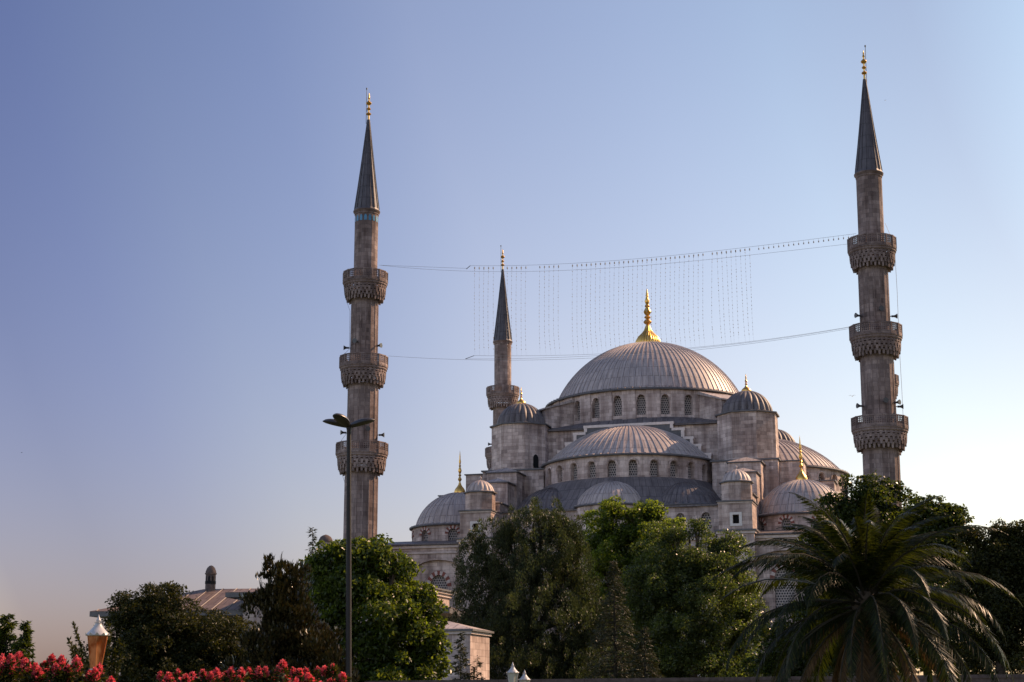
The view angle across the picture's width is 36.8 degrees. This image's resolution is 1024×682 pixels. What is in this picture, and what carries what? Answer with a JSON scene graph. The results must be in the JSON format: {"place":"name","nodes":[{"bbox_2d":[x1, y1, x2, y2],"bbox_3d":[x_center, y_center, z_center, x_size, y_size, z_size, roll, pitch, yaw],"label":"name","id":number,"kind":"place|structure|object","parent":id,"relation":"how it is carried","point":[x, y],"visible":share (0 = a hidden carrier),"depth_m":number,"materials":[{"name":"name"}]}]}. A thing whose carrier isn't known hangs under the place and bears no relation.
{"place":"outdoors","nodes":[
{"label":"outdoors","id":0,"kind":"place"},
{"bbox_2d":[0,0,1023,674],"label":"sky","id":1,"kind":"structure","parent":0,"point":[179,179],"materials":[{"name":"blue"}]},
{"bbox_2d":[518,670,529,681],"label":"lantern lamp","id":2,"kind":"object","parent":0,"point":[524,678],"visible":1,"depth_m":57.51,"materials":[{"name":"white paint"}]},
{"bbox_2d":[381,290,848,677],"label":"mosque","id":3,"kind":"structure","parent":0,"point":[687,433],"depth_m":189.71,"materials":[{"name":"grey stone"}]},
{"bbox_2d":[419,526,430,540],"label":"window","id":4,"kind":"structure","parent":3,"relation":"in","point":[427,532],"depth_m":189.35,"materials":[{"name":"paint"}]},
{"bbox_2d":[427,571,450,589],"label":"window","id":5,"kind":"structure","parent":3,"relation":"in","point":[440,580],"depth_m":182.86,"materials":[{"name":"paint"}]},
{"bbox_2d":[445,525,459,539],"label":"window","id":6,"kind":"structure","parent":3,"relation":"in","point":[454,530],"depth_m":187.74,"materials":[{"name":"paint"}]},
{"bbox_2d":[574,464,576,479],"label":"window","id":7,"kind":"structure","parent":3,"relation":"in","point":[575,467],"depth_m":188.84,"materials":[{"name":"paint"}]},
{"bbox_2d":[578,403,579,419],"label":"window","id":8,"kind":"structure","parent":3,"relation":"in","point":[578,403],"depth_m":203.59,"materials":[{"name":"paint"}]},
{"bbox_2d":[590,462,595,477],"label":"window","id":9,"kind":"structure","parent":3,"relation":"in","point":[592,467],"depth_m":187.33,"materials":[{"name":"paint"}]},
{"bbox_2d":[595,399,599,417],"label":"window","id":10,"kind":"structure","parent":3,"relation":"in","point":[597,414],"depth_m":201.52,"materials":[{"name":"paint"}]},
{"bbox_2d":[609,461,615,476],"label":"window","id":11,"kind":"structure","parent":3,"relation":"in","point":[612,466],"depth_m":186.33,"materials":[{"name":"paint"}]},
{"bbox_2d":[615,396,621,415],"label":"window","id":12,"kind":"structure","parent":3,"relation":"in","point":[618,403],"depth_m":200.05,"materials":[{"name":"paint"}]},
{"bbox_2d":[629,460,636,475],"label":"window","id":13,"kind":"structure","parent":3,"relation":"in","point":[632,465],"depth_m":185.96,"materials":[{"name":"paint"}]},
{"bbox_2d":[637,395,645,414],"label":"window","id":14,"kind":"structure","parent":3,"relation":"in","point":[641,403],"depth_m":199.22,"materials":[{"name":"paint"}]},
{"bbox_2d":[650,461,656,475],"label":"window","id":15,"kind":"structure","parent":3,"relation":"in","point":[653,466],"depth_m":186.14,"materials":[{"name":"paint"}]},
{"bbox_2d":[661,395,668,413],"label":"window","id":16,"kind":"structure","parent":3,"relation":"in","point":[664,400],"depth_m":199.07,"materials":[{"name":"paint"}]},
{"bbox_2d":[670,462,674,476],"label":"window","id":17,"kind":"structure","parent":3,"relation":"in","point":[672,467],"depth_m":186.92,"materials":[{"name":"glass"}]},
{"bbox_2d":[685,396,690,414],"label":"window","id":18,"kind":"structure","parent":3,"relation":"in","point":[687,399],"depth_m":199.61,"materials":[{"name":"paint"}]},
{"bbox_2d":[688,464,690,478],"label":"window","id":19,"kind":"structure","parent":3,"relation":"in","point":[689,469],"depth_m":188.25,"materials":[{"name":"paint"}]},
{"bbox_2d":[702,513,710,528],"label":"window","id":20,"kind":"structure","parent":3,"relation":"in","point":[706,515],"depth_m":179.28,"materials":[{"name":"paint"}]},
{"bbox_2d":[759,517,765,529],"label":"window","id":21,"kind":"structure","parent":3,"relation":"in","point":[760,519],"depth_m":180.20,"materials":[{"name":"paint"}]},
{"bbox_2d":[770,564,794,607],"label":"window","id":22,"kind":"structure","parent":3,"relation":"in","point":[781,596],"depth_m":171.69,"materials":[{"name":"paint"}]},
{"bbox_2d":[778,515,794,529],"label":"window","id":23,"kind":"structure","parent":3,"relation":"in","point":[787,521],"depth_m":177.84,"materials":[{"name":"paint"}]},
{"bbox_2d":[362,674,1023,681],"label":"garden wall","id":24,"kind":"structure","parent":0,"point":[987,678],"depth_m":62.80,"materials":[{"name":"stone"}]},
{"label":"ground","id":25,"kind":"structure","parent":0,"visible":0},
{"bbox_2d":[0,613,17,658],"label":"broadleaf tree","id":26,"kind":"object","parent":25,"relation":"on","point":[6,626],"visible":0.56,"depth_m":51.02,"materials":[{"name":"green plant"}]},
{"bbox_2d":[9,620,35,666],"bbox_3d":[-15.620,10.937,48.712,1.548,4.219,1.491,-4,-14,18],"label":"tree","id":27,"kind":"object","parent":25,"relation":"on","point":[23,645],"visible":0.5,"depth_m":49.08,"materials":[{"name":"green plant"}]},
{"bbox_2d":[0,651,116,681],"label":"flowering shrub","id":28,"kind":"object","parent":25,"relation":"on","point":[16,668],"visible":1,"depth_m":21.15,"materials":[{"name":"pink plant"}]},
{"bbox_2d":[66,621,128,681],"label":"young shrub","id":29,"kind":"object","parent":25,"relation":"on","point":[110,667],"visible":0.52,"depth_m":44.20,"materials":[{"name":"green plant"}]},
{"bbox_2d":[85,615,110,669],"bbox_3d":[-9.780,8.261,36.071,0.638,3.682,0.638,2,-13,-11],"label":"lantern lamp","id":30,"kind":"object","parent":25,"relation":"on","point":[97,634],"visible":0.88,"depth_m":36.17,"materials":[{"name":"orange glass"}]},
{"bbox_2d":[71,580,272,681],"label":"dark shrub tree","id":31,"kind":"object","parent":25,"relation":"on","point":[158,630],"visible":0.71,"depth_m":61.93,"materials":[{"name":"green plant"}]},
{"bbox_2d":[225,588,264,627],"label":"pavilion wing","id":32,"kind":"structure","parent":25,"relation":"on","point":[234,595],"depth_m":122.87,"materials":[{"name":"grey stone"}]},
{"bbox_2d":[152,659,352,681],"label":"flowering shrub","id":33,"kind":"object","parent":25,"relation":"on","point":[280,673],"visible":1,"depth_m":22.96,"materials":[{"name":"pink plant"}]},
{"bbox_2d":[89,565,462,675],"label":"pavilion","id":34,"kind":"structure","parent":25,"relation":"on","point":[210,596],"depth_m":127.68,"materials":[{"name":"metal"}]},
{"bbox_2d":[218,552,359,681],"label":"magnolia tree","id":35,"kind":"object","parent":25,"relation":"on","point":[284,630],"visible":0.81,"depth_m":56.56,"materials":[{"name":"green plant"}]},
{"bbox_2d":[306,527,316,556],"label":"conifer tree","id":36,"kind":"object","parent":25,"relation":"on","point":[313,536],"visible":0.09,"depth_m":94.65,"materials":[{"name":"green plant"}]},
{"bbox_2d":[318,535,332,553],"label":"domed chimney turret","id":37,"kind":"object","parent":25,"relation":"on","point":[326,538],"visible":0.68,"depth_m":170.85,"materials":[{"name":"stone"}]},
{"bbox_2d":[323,413,374,681],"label":"street lamp","id":38,"kind":"object","parent":25,"relation":"on","point":[340,420],"visible":1,"depth_m":56.88,"materials":[{"name":"metal"}]},
{"bbox_2d":[335,88,387,548],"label":"minaret","id":39,"kind":"object","parent":25,"relation":"on","point":[365,367],"visible":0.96,"depth_m":183.27,"materials":[{"name":"stone"}]},
{"bbox_2d":[298,533,454,681],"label":"broadleaf tree","id":40,"kind":"object","parent":25,"relation":"on","point":[393,601],"visible":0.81,"depth_m":73.03,"materials":[{"name":"green plant"}]},
{"bbox_2d":[357,586,453,622],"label":"stone annex","id":41,"kind":"object","parent":25,"relation":"on","point":[443,595],"visible":0.06,"depth_m":128.90,"materials":[{"name":"stone"}]},
{"bbox_2d":[355,621,493,679],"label":"stone annex","id":42,"kind":"object","parent":25,"relation":"on","point":[476,641],"visible":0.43,"depth_m":102.74,"materials":[{"name":"stone"}]},
{"bbox_2d":[449,632,475,679],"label":"conifer sapling","id":43,"kind":"object","parent":25,"relation":"on","point":[460,667],"visible":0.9,"depth_m":86.13,"materials":[{"name":"green plant"}]},
{"bbox_2d":[470,655,484,679],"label":"conifer sapling","id":44,"kind":"object","parent":25,"relation":"on","point":[474,671],"visible":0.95,"depth_m":86.04,"materials":[{"name":"green plant"}]},
{"bbox_2d":[485,245,519,469],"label":"minaret","id":45,"kind":"object","parent":25,"relation":"on","point":[503,393],"visible":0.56,"depth_m":255.26,"materials":[{"name":"stone"}]},
{"bbox_2d":[506,663,518,681],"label":"lantern lamp","id":46,"kind":"object","parent":25,"relation":"on","point":[512,673],"visible":1,"depth_m":56.56,"materials":[{"name":"white paint"}]},
{"bbox_2d":[447,496,620,679],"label":"evergreen oak","id":47,"kind":"object","parent":25,"relation":"on","point":[511,620],"visible":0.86,"depth_m":115.16,"materials":[{"name":"green plant"}]},
{"bbox_2d":[579,560,649,678],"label":"deodar cedar","id":48,"kind":"object","parent":25,"relation":"on","point":[622,665],"visible":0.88,"depth_m":90.29,"materials":[{"name":"green plant"}]},
{"bbox_2d":[580,495,687,660],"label":"plane tree","id":49,"kind":"object","parent":25,"relation":"on","point":[609,540],"visible":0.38,"depth_m":128.62,"materials":[{"name":"green plant"}]},
{"bbox_2d":[625,626,663,677],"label":"deodar cedar","id":50,"kind":"object","parent":25,"relation":"on","point":[638,656],"visible":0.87,"depth_m":88.11,"materials":[{"name":"green plant"}]},
{"bbox_2d":[600,518,771,677],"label":"olive tree","id":51,"kind":"object","parent":25,"relation":"on","point":[658,594],"visible":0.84,"depth_m":105.25,"materials":[{"name":"green plant"}]},
{"bbox_2d":[740,469,921,676],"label":"broadleaf tree","id":52,"kind":"object","parent":25,"relation":"on","point":[844,509],"visible":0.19,"depth_m":87.05,"materials":[{"name":"green plant"}]},
{"bbox_2d":[704,489,1022,681],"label":"palm tree","id":53,"kind":"object","parent":25,"relation":"on","point":[868,570],"visible":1,"depth_m":48.39,"materials":[{"name":"green plant"}]},
{"bbox_2d":[847,45,910,674],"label":"minaret","id":54,"kind":"object","parent":25,"relation":"on","point":[879,431],"visible":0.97,"depth_m":170.76,"materials":[{"name":"stone"}]},
{"bbox_2d":[382,234,857,359],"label":"light curtain","id":55,"kind":"object","parent":54,"relation":"hanging from","point":[488,271],"visible":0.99,"depth_m":179.00,"materials":[{"name":"grey metal"}]},
{"bbox_2d":[891,348,900,454],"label":"minaret","id":56,"kind":"object","parent":25,"relation":"on","point":[896,383],"visible":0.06,"depth_m":241.56,"materials":[{"name":"stone"}]},
{"bbox_2d":[882,493,977,674],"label":"broadleaf tree","id":57,"kind":"object","parent":25,"relation":"on","point":[958,512],"visible":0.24,"depth_m":79.00,"materials":[{"name":"green plant"}]},
{"bbox_2d":[908,517,1023,674],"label":"broadleaf tree","id":58,"kind":"object","parent":25,"relation":"on","point":[999,558],"visible":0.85,"depth_m":70.45,"materials":[{"name":"green plant"}]}
]}

